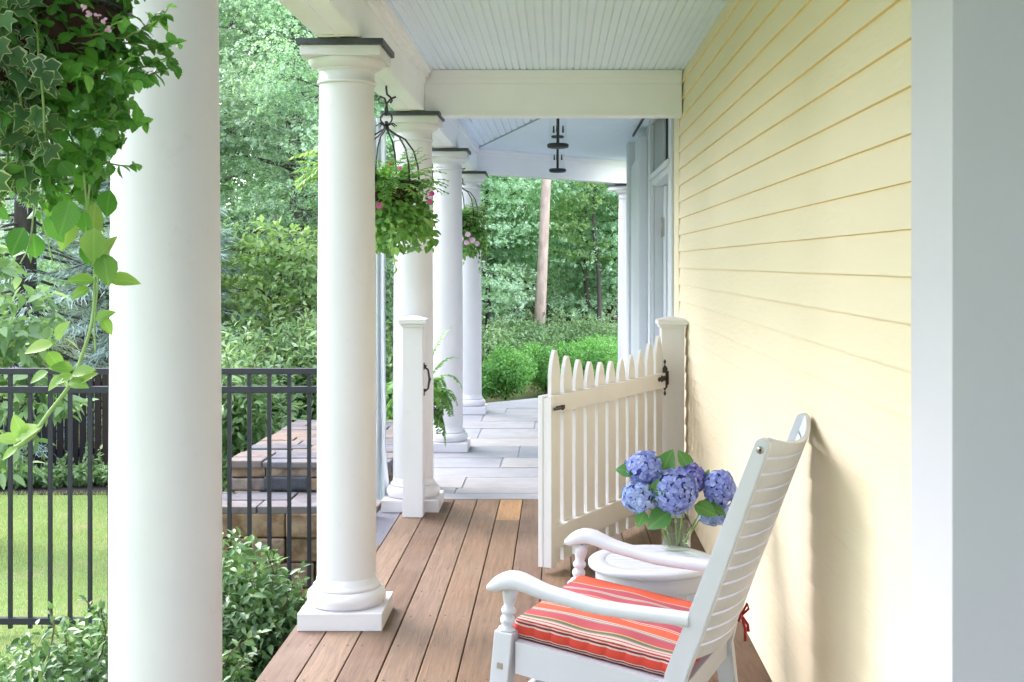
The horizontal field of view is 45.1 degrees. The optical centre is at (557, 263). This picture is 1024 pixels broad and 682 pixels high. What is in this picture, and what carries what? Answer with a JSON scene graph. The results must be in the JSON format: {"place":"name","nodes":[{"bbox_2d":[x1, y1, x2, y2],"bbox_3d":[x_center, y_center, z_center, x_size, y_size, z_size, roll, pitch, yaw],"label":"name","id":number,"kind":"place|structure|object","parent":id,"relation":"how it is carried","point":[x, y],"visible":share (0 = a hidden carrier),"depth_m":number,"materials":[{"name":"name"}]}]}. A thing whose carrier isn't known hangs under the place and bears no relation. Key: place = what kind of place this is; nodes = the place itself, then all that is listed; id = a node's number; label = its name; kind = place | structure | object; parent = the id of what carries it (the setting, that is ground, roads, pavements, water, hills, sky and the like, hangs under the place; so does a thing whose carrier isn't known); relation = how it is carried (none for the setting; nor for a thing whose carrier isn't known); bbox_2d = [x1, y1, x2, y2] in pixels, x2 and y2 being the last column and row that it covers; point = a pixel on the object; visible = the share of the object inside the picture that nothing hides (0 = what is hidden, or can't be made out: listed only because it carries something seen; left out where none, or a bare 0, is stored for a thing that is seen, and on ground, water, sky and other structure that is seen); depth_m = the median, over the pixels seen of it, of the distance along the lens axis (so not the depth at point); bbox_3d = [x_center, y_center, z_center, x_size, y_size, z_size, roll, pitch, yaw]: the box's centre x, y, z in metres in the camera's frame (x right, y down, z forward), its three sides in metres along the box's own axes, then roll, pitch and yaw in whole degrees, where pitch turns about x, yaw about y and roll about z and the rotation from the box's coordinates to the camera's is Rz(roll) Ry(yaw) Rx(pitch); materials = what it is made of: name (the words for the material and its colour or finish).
{"place":"outdoors","nodes":[
{"label":"outdoors","id":0,"kind":"place"},
{"bbox_2d":[222,420,392,598],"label":"stone steps","id":1,"kind":"structure","parent":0,"point":[279,491],"depth_m":8.28,"materials":[{"name":"stone"}]},
{"bbox_2d":[0,234,615,680],"bbox_3d":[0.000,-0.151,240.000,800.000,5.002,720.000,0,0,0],"label":"ground","id":2,"kind":"structure","parent":0,"point":[528,394],"depth_m":9.45,"materials":[{"name":"green plant"}]},
{"bbox_2d":[0,225,97,489],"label":"sapling","id":3,"kind":"object","parent":2,"relation":"on","point":[16,333],"visible":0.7,"depth_m":9.57,"materials":[{"name":"green plant"}]},
{"bbox_2d":[0,489,107,679],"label":"grass","id":4,"kind":"structure","parent":2,"relation":"on","point":[84,496],"depth_m":9.19,"materials":[{"name":"green plant"}]},
{"bbox_2d":[0,79,110,464],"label":"spruce tree","id":5,"kind":"object","parent":2,"relation":"on","point":[21,213],"visible":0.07,"depth_m":14.21,"materials":[{"name":"green plant"}]},
{"bbox_2d":[3,72,231,464],"bbox_3d":[-4.813,-0.739,13.859,2.750,6.323,2.668,0,0,0],"label":"spruce tree","id":6,"kind":"object","parent":2,"relation":"on","point":[100,344],"visible":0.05,"depth_m":13.54,"materials":[{"name":"green plant"}]},
{"bbox_2d":[0,465,234,494],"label":"planting bed","id":7,"kind":"object","parent":2,"relation":"on","point":[63,489],"depth_m":11.87,"materials":[{"name":"green plant"}]},
{"bbox_2d":[0,456,16,487],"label":"ground cover plant","id":8,"kind":"object","parent":7,"relation":"on","point":[5,473],"visible":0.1,"depth_m":11.95,"materials":[{"name":"green plant"}]},
{"bbox_2d":[1,445,47,488],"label":"ground cover plant","id":9,"kind":"object","parent":7,"relation":"on","point":[24,475],"visible":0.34,"depth_m":11.97,"materials":[{"name":"green plant"}]},
{"bbox_2d":[16,451,87,488],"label":"ground cover plant","id":10,"kind":"object","parent":7,"relation":"on","point":[60,479],"visible":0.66,"depth_m":12.02,"materials":[{"name":"green plant"}]},
{"bbox_2d":[0,367,107,472],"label":"board fence","id":11,"kind":"object","parent":7,"relation":"on","point":[60,451],"visible":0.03,"depth_m":12.74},
{"bbox_2d":[56,441,99,486],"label":"ground cover plant","id":12,"kind":"object","parent":7,"relation":"on","point":[80,474],"visible":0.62,"depth_m":12.05,"materials":[{"name":"green plant"}]},
{"bbox_2d":[84,445,107,486],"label":"ground cover plant","id":13,"kind":"object","parent":7,"relation":"on","point":[102,473],"visible":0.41,"depth_m":12.05,"materials":[{"name":"green plant"}]},
{"bbox_2d":[0,595,232,681],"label":"shrub","id":14,"kind":"object","parent":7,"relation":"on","point":[81,659],"visible":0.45,"depth_m":4.87,"materials":[{"name":"green plant"}]},
{"bbox_2d":[222,629,270,681],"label":"shrub","id":15,"kind":"object","parent":7,"relation":"on","point":[235,671],"visible":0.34,"depth_m":4.96,"materials":[{"name":"green plant"}]},
{"bbox_2d":[221,321,306,491],"bbox_3d":[-3.032,1.318,11.572,1.480,1.847,1.517,0,0,0],"label":"garden shrub","id":16,"kind":"object","parent":7,"relation":"on","point":[239,416],"visible":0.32,"depth_m":11.30,"materials":[{"name":"green plant"}]},
{"bbox_2d":[222,526,309,681],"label":"shrub","id":17,"kind":"object","parent":7,"relation":"on","point":[253,607],"visible":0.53,"depth_m":5.50,"materials":[{"name":"green plant"}]},
{"bbox_2d":[221,310,316,437],"bbox_3d":[-2.900,1.369,12.668,1.818,1.770,1.513,0,0,0],"label":"garden shrub","id":18,"kind":"object","parent":7,"relation":"on","point":[276,356],"visible":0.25,"depth_m":12.58,"materials":[{"name":"green plant"}]},
{"bbox_2d":[255,318,392,419],"bbox_3d":[-2.121,1.272,12.915,2.083,1.884,1.383,0,0,0],"label":"garden shrub","id":19,"kind":"object","parent":7,"relation":"on","point":[389,358],"visible":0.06,"depth_m":12.70,"materials":[{"name":"green plant"}]},
{"bbox_2d":[258,301,390,409],"bbox_3d":[-2.616,1.312,13.491,1.610,1.876,1.533,0,0,0],"label":"garden shrub","id":20,"kind":"object","parent":7,"relation":"on","point":[312,320],"visible":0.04,"depth_m":13.35,"materials":[{"name":"green plant"}]},
{"bbox_2d":[0,368,316,628],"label":"metal fence","id":21,"kind":"object","parent":2,"relation":"on","point":[229,389],"visible":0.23,"depth_m":7.29,"materials":[{"name":"black metal"}]},
{"bbox_2d":[0,0,317,361],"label":"maple tree","id":22,"kind":"object","parent":2,"relation":"on","point":[247,200],"visible":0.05,"depth_m":21.06,"materials":[{"name":"green plant"}]},
{"bbox_2d":[0,12,318,306],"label":"beech tree","id":23,"kind":"object","parent":2,"relation":"on","point":[225,179],"depth_m":26.33,"materials":[{"name":"green plant"}]},
{"bbox_2d":[86,202,269,439],"bbox_3d":[-4.349,0.660,14.671,2.592,3.349,2.492,0,0,0],"label":"spruce tree","id":24,"kind":"object","parent":2,"relation":"on","point":[225,290],"visible":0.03,"depth_m":14.75,"materials":[{"name":"green plant"}]},
{"bbox_2d":[221,214,317,351],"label":"understory tree","id":25,"kind":"object","parent":2,"relation":"on","point":[280,269],"visible":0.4,"depth_m":14.72,"materials":[{"name":"green plant"}]},
{"bbox_2d":[0,9,603,308],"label":"woods","id":26,"kind":"object","parent":2,"relation":"on","point":[225,185],"depth_m":32.38,"materials":[{"name":"green plant"}]},
{"bbox_2d":[220,0,394,280],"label":"maple tree","id":27,"kind":"object","parent":2,"relation":"on","point":[279,88],"visible":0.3,"depth_m":16.13,"materials":[{"name":"green plant"}]},
{"bbox_2d":[102,0,519,342],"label":"maple tree","id":28,"kind":"object","parent":2,"relation":"on","point":[237,118],"visible":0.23,"depth_m":18.50,"materials":[{"name":"green plant"}]},
{"bbox_2d":[271,172,393,362],"bbox_3d":[-2.667,0.644,15.398,1.805,4.119,1.745,0,0,0],"label":"conifer tree","id":29,"kind":"object","parent":2,"relation":"on","point":[386,307],"visible":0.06,"depth_m":15.13,"materials":[{"name":"green plant"}]},
{"bbox_2d":[219,0,606,326],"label":"beech tree","id":30,"kind":"object","parent":2,"relation":"on","point":[270,174],"visible":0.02,"depth_m":24.23,"materials":[{"name":"green plant"}]},
{"bbox_2d":[304,100,597,337],"bbox_3d":[-1.657,-2.299,21.580,5.173,8.206,5.073,0,0,0],"label":"beech tree","id":31,"kind":"object","parent":2,"relation":"on","point":[520,314],"visible":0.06,"depth_m":21.04,"materials":[{"name":"green plant"}]},
{"bbox_2d":[386,144,582,329],"bbox_3d":[-1.162,-0.229,19.607,3.263,4.162,2.616,0,0,0],"label":"dogwood tree","id":32,"kind":"object","parent":2,"relation":"on","point":[488,295],"visible":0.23,"depth_m":19.37,"materials":[{"name":"green plant"}]},
{"bbox_2d":[482,362,506,399],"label":"boxwood bush","id":33,"kind":"object","parent":2,"relation":"on","point":[487,379],"visible":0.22,"depth_m":14.13,"materials":[{"name":"green plant"}]},
{"bbox_2d":[482,342,537,399],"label":"boxwood bush","id":34,"kind":"object","parent":2,"relation":"on","point":[518,368],"visible":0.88,"depth_m":14.30,"materials":[{"name":"green plant"}]},
{"bbox_2d":[256,499,771,681],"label":"porch deck","id":35,"kind":"structure","parent":2,"relation":"on","point":[443,567],"depth_m":5.50,"materials":[{"name":"brown wood"}]},
{"bbox_2d":[108,0,221,681],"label":"porch column","id":36,"kind":"structure","parent":35,"relation":"on","point":[165,515],"depth_m":2.70,"materials":[{"name":"white paint"}]},
{"bbox_2d":[296,38,393,630],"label":"porch column","id":37,"kind":"structure","parent":35,"relation":"on","point":[347,591],"depth_m":5.09,"materials":[{"name":"white paint"}]},
{"bbox_2d":[317,34,361,37],"bbox_3d":[-0.886,-0.925,5.002,0.181,0.018,0.050,0,0,-10],"label":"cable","id":38,"kind":"object","parent":37,"relation":"on","point":[333,35],"visible":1,"depth_m":4.98,"materials":[{"name":"beige"}]},
{"bbox_2d":[380,111,444,511],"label":"porch column","id":39,"kind":"structure","parent":35,"relation":"on","point":[413,286],"depth_m":7.50,"materials":[{"name":"white paint"}]},
{"bbox_2d":[395,109,424,110],"bbox_3d":[-0.886,-0.925,7.402,0.181,0.018,0.050,0,0,-10],"label":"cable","id":40,"kind":"object","parent":39,"relation":"on","point":[406,109],"visible":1,"depth_m":7.38,"materials":[{"name":"beige"}]},
{"bbox_2d":[398,316,430,516],"bbox_3d":[-0.847,0.905,7.340,0.188,1.190,0.168,0,0,0],"label":"gate post","id":41,"kind":"object","parent":35,"relation":"on","point":[414,368],"visible":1,"depth_m":7.28,"materials":[{"name":"white paint"}]},
{"bbox_2d":[486,413,810,681],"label":"rocking chair","id":42,"kind":"object","parent":35,"relation":"on","point":[708,621],"visible":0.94,"depth_m":3.37,"materials":[{"name":"paint"}]},
{"bbox_2d":[514,575,749,676],"bbox_3d":[0.234,1.068,3.649,0.572,0.113,0.584,8,3,21],"label":"seat cushion","id":43,"kind":"object","parent":42,"relation":"on","point":[650,648],"visible":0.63,"depth_m":3.47,"materials":[{"name":"fabric"}]},
{"bbox_2d":[588,545,710,601],"bbox_3d":[0.330,1.265,4.300,0.446,0.470,0.446,0,0,0],"label":"side table","id":44,"kind":"object","parent":35,"relation":"on","point":[608,566],"visible":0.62,"depth_m":4.15,"materials":[{"name":"paint"}]},
{"bbox_2d":[655,317,688,517],"bbox_3d":[0.680,0.907,7.330,0.184,1.184,0.188,0,0,0],"label":"gate post","id":45,"kind":"object","parent":35,"relation":"on","point":[672,334],"visible":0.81,"depth_m":7.26,"materials":[{"name":"paint"}]},
{"bbox_2d":[538,336,668,567],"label":"picket gate","id":46,"kind":"structure","parent":45,"relation":"attached to","point":[596,431],"depth_m":6.36,"materials":[{"name":"paint"}]},
{"bbox_2d":[485,310,553,346],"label":"undergrowth bush","id":47,"kind":"object","parent":2,"relation":"on","point":[513,324],"visible":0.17,"depth_m":17.92,"materials":[{"name":"green plant"}]},
{"bbox_2d":[482,308,568,361],"bbox_3d":[-0.742,0.995,16.982,1.769,0.776,1.418,0,0,-21],"label":"undergrowth bush","id":48,"kind":"object","parent":2,"relation":"on","point":[505,337],"visible":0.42,"depth_m":16.76,"materials":[{"name":"green plant"}]},
{"bbox_2d":[534,179,550,328],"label":"tall tree","id":49,"kind":"object","parent":2,"relation":"on","point":[541,287],"visible":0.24,"depth_m":18.52,"materials":[{"name":"brown plant"}]},
{"bbox_2d":[487,182,618,324],"bbox_3d":[1.138,-2.049,21.054,4.734,7.706,4.131,0,0,0],"label":"beech tree","id":50,"kind":"object","parent":2,"relation":"on","point":[609,304],"visible":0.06,"depth_m":20.48,"materials":[{"name":"green plant"}]},
{"bbox_2d":[515,340,590,393],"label":"boxwood bush","id":51,"kind":"object","parent":2,"relation":"on","point":[541,357],"visible":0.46,"depth_m":14.95,"materials":[{"name":"green plant"}]},
{"bbox_2d":[514,181,606,313],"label":"beech tree","id":52,"kind":"object","parent":2,"relation":"on","point":[579,242],"depth_m":23.79,"materials":[{"name":"green plant"}]},
{"bbox_2d":[506,177,618,322],"bbox_3d":[0.774,-0.150,20.232,3.323,3.905,2.341,0,0,0],"label":"dogwood tree","id":53,"kind":"object","parent":2,"relation":"on","point":[586,278],"visible":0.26,"depth_m":20.02,"materials":[{"name":"green plant"}]},
{"bbox_2d":[523,305,616,352],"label":"undergrowth bush","id":54,"kind":"object","parent":2,"relation":"on","point":[556,326],"visible":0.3,"depth_m":17.66,"materials":[{"name":"green plant"}]},
{"bbox_2d":[530,181,617,333],"bbox_3d":[0.686,-0.731,19.625,2.759,5.266,1.965,0,0,0],"label":"birch sapling","id":55,"kind":"object","parent":2,"relation":"on","point":[569,228],"visible":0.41,"depth_m":19.48,"materials":[{"name":"green plant"}]},
{"bbox_2d":[557,301,617,342],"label":"undergrowth bush","id":56,"kind":"object","parent":2,"relation":"on","point":[602,329],"visible":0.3,"depth_m":17.44,"materials":[{"name":"green plant"}]},
{"bbox_2d":[560,328,617,377],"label":"boxwood bush","id":57,"kind":"object","parent":2,"relation":"on","point":[596,354],"visible":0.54,"depth_m":15.48,"materials":[{"name":"green plant"}]},
{"bbox_2d":[589,332,617,370],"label":"boxwood bush","id":58,"kind":"object","parent":2,"relation":"on","point":[613,338],"visible":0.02,"depth_m":16.43,"materials":[{"name":"green plant"}]},
{"bbox_2d":[626,0,1023,681],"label":"house","id":59,"kind":"structure","parent":2,"relation":"on","point":[824,214],"depth_m":3.13,"materials":[{"name":"paint"}]},
{"bbox_2d":[278,0,728,183],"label":"porch roof","id":60,"kind":"structure","parent":59,"relation":"attached to","point":[501,86],"depth_m":7.25,"materials":[{"name":"paint"}]},
{"bbox_2d":[0,0,185,459],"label":"hanging basket","id":61,"kind":"object","parent":60,"relation":"hanging from","point":[58,58],"visible":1,"depth_m":1.95,"materials":[{"name":"green metal"}]},
{"bbox_2d":[287,86,448,274],"bbox_3d":[-0.969,-0.435,6.368,0.809,0.981,0.691,0,0,0],"label":"hanging basket","id":62,"kind":"object","parent":60,"relation":"hanging from","point":[397,210],"visible":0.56,"depth_m":6.29,"materials":[{"name":"green metal"}]},
{"bbox_2d":[374,118,388,499],"bbox_3d":[-1.133,0.280,7.620,0.193,2.360,0.064,0,0,0],"label":"hanging drape","id":63,"kind":"object","parent":60,"relation":"hanging from","point":[382,480],"visible":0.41,"depth_m":7.62,"materials":[{"name":"fabric"}]},
{"bbox_2d":[432,168,494,274],"bbox_3d":[-0.899,-0.409,11.232,0.661,1.033,0.738,0,0,0],"label":"hanging basket","id":64,"kind":"object","parent":60,"relation":"hanging from","point":[476,239],"visible":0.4,"depth_m":11.10,"materials":[{"name":"green metal"}]},
{"bbox_2d":[549,135,565,172],"bbox_3d":[0.000,-1.017,11.400,0.158,0.350,0.158,0,0,0],"label":"pendant lantern","id":65,"kind":"object","parent":60,"relation":"hanging from","point":[557,169],"visible":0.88,"depth_m":11.37,"materials":[{"name":"black metal"}]},
{"bbox_2d":[547,118,568,148],"bbox_3d":[0.002,-1.015,9.000,0.158,0.350,0.158,0,0,0],"label":"pendant lantern","id":66,"kind":"object","parent":60,"relation":"hanging from","point":[557,145],"visible":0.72,"depth_m":8.98,"materials":[{"name":"black metal"}]},
{"bbox_2d":[661,185,667,316],"bbox_3d":[0.860,0.431,9.091,0.077,2.098,1.511,0,0,0],"label":"door","id":67,"kind":"structure","parent":59,"relation":"in","point":[664,220],"depth_m":9.64,"materials":[{"name":"white paint"}]},
{"bbox_2d":[664,118,667,160],"bbox_3d":[0.859,-0.919,9.094,0.020,0.482,1.508,0,0,0],"label":"transom window","id":68,"kind":"structure","parent":59,"relation":"in","point":[665,119],"depth_m":9.80,"materials":[{"name":"grey glass"}]},
{"bbox_2d":[433,398,537,504],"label":"stone paving","id":69,"kind":"structure","parent":0,"point":[498,459],"depth_m":9.48,"materials":[{"name":"grey stone"}]},
{"bbox_2d":[386,327,461,445],"bbox_3d":[-0.917,0.958,8.238,0.541,1.082,0.558,0,0,0],"label":"potted fern","id":70,"kind":"object","parent":69,"relation":"on","point":[441,394],"visible":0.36,"depth_m":8.20,"materials":[{"name":"green plant"}]},
{"bbox_2d":[432,148,470,451],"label":"porch column","id":71,"kind":"structure","parent":69,"relation":"on","point":[447,284],"depth_m":9.86,"materials":[{"name":"white paint"}]},
{"bbox_2d":[462,171,487,414],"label":"porch column","id":72,"kind":"structure","parent":69,"relation":"on","point":[474,401],"depth_m":12.31,"materials":[{"name":"white paint"}]},
{"bbox_2d":[607,184,625,373],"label":"porch column","id":73,"kind":"structure","parent":69,"relation":"on","point":[619,190],"depth_m":14.26,"materials":[{"name":"white paint"}]},
{"bbox_3d":[0.428,0.952,4.445,0.106,0.155,0.106,0,0,0],"label":"glass vase","id":74,"kind":"object","parent":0,"visible":0},
{"bbox_2d":[615,449,674,544],"bbox_3d":[0.325,0.842,4.431,0.198,0.346,0.138,0,0,-40],"label":"hydrangea","id":75,"kind":"object","parent":74,"relation":"in","point":[643,466],"visible":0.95,"depth_m":4.39,"materials":[{"name":"blue plant"}]},
{"bbox_2d":[621,479,669,546],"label":"hydrangea","id":76,"kind":"object","parent":74,"relation":"in","point":[638,497],"visible":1,"depth_m":4.35,"materials":[{"name":"blue plant"}]},
{"bbox_2d":[648,468,716,545],"bbox_3d":[0.441,0.872,4.400,0.246,0.286,0.175,0,0,0],"label":"hydrangea","id":77,"kind":"object","parent":74,"relation":"in","point":[678,488],"visible":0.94,"depth_m":4.36,"materials":[{"name":"blue plant"}]},
{"bbox_2d":[676,450,709,543],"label":"hydrangea","id":78,"kind":"object","parent":74,"relation":"in","point":[690,466],"visible":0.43,"depth_m":4.50,"materials":[{"name":"green plant"}]},
{"bbox_2d":[685,501,728,542],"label":"hydrangea","id":79,"kind":"object","parent":74,"relation":"in","point":[719,518],"visible":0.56,"depth_m":4.46,"materials":[{"name":"blue plant"}]},
{"bbox_2d":[682,469,736,544],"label":"hydrangea","id":80,"kind":"object","parent":74,"relation":"in","point":[720,487],"visible":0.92,"depth_m":4.44,"materials":[{"name":"blue plant"}]}
]}

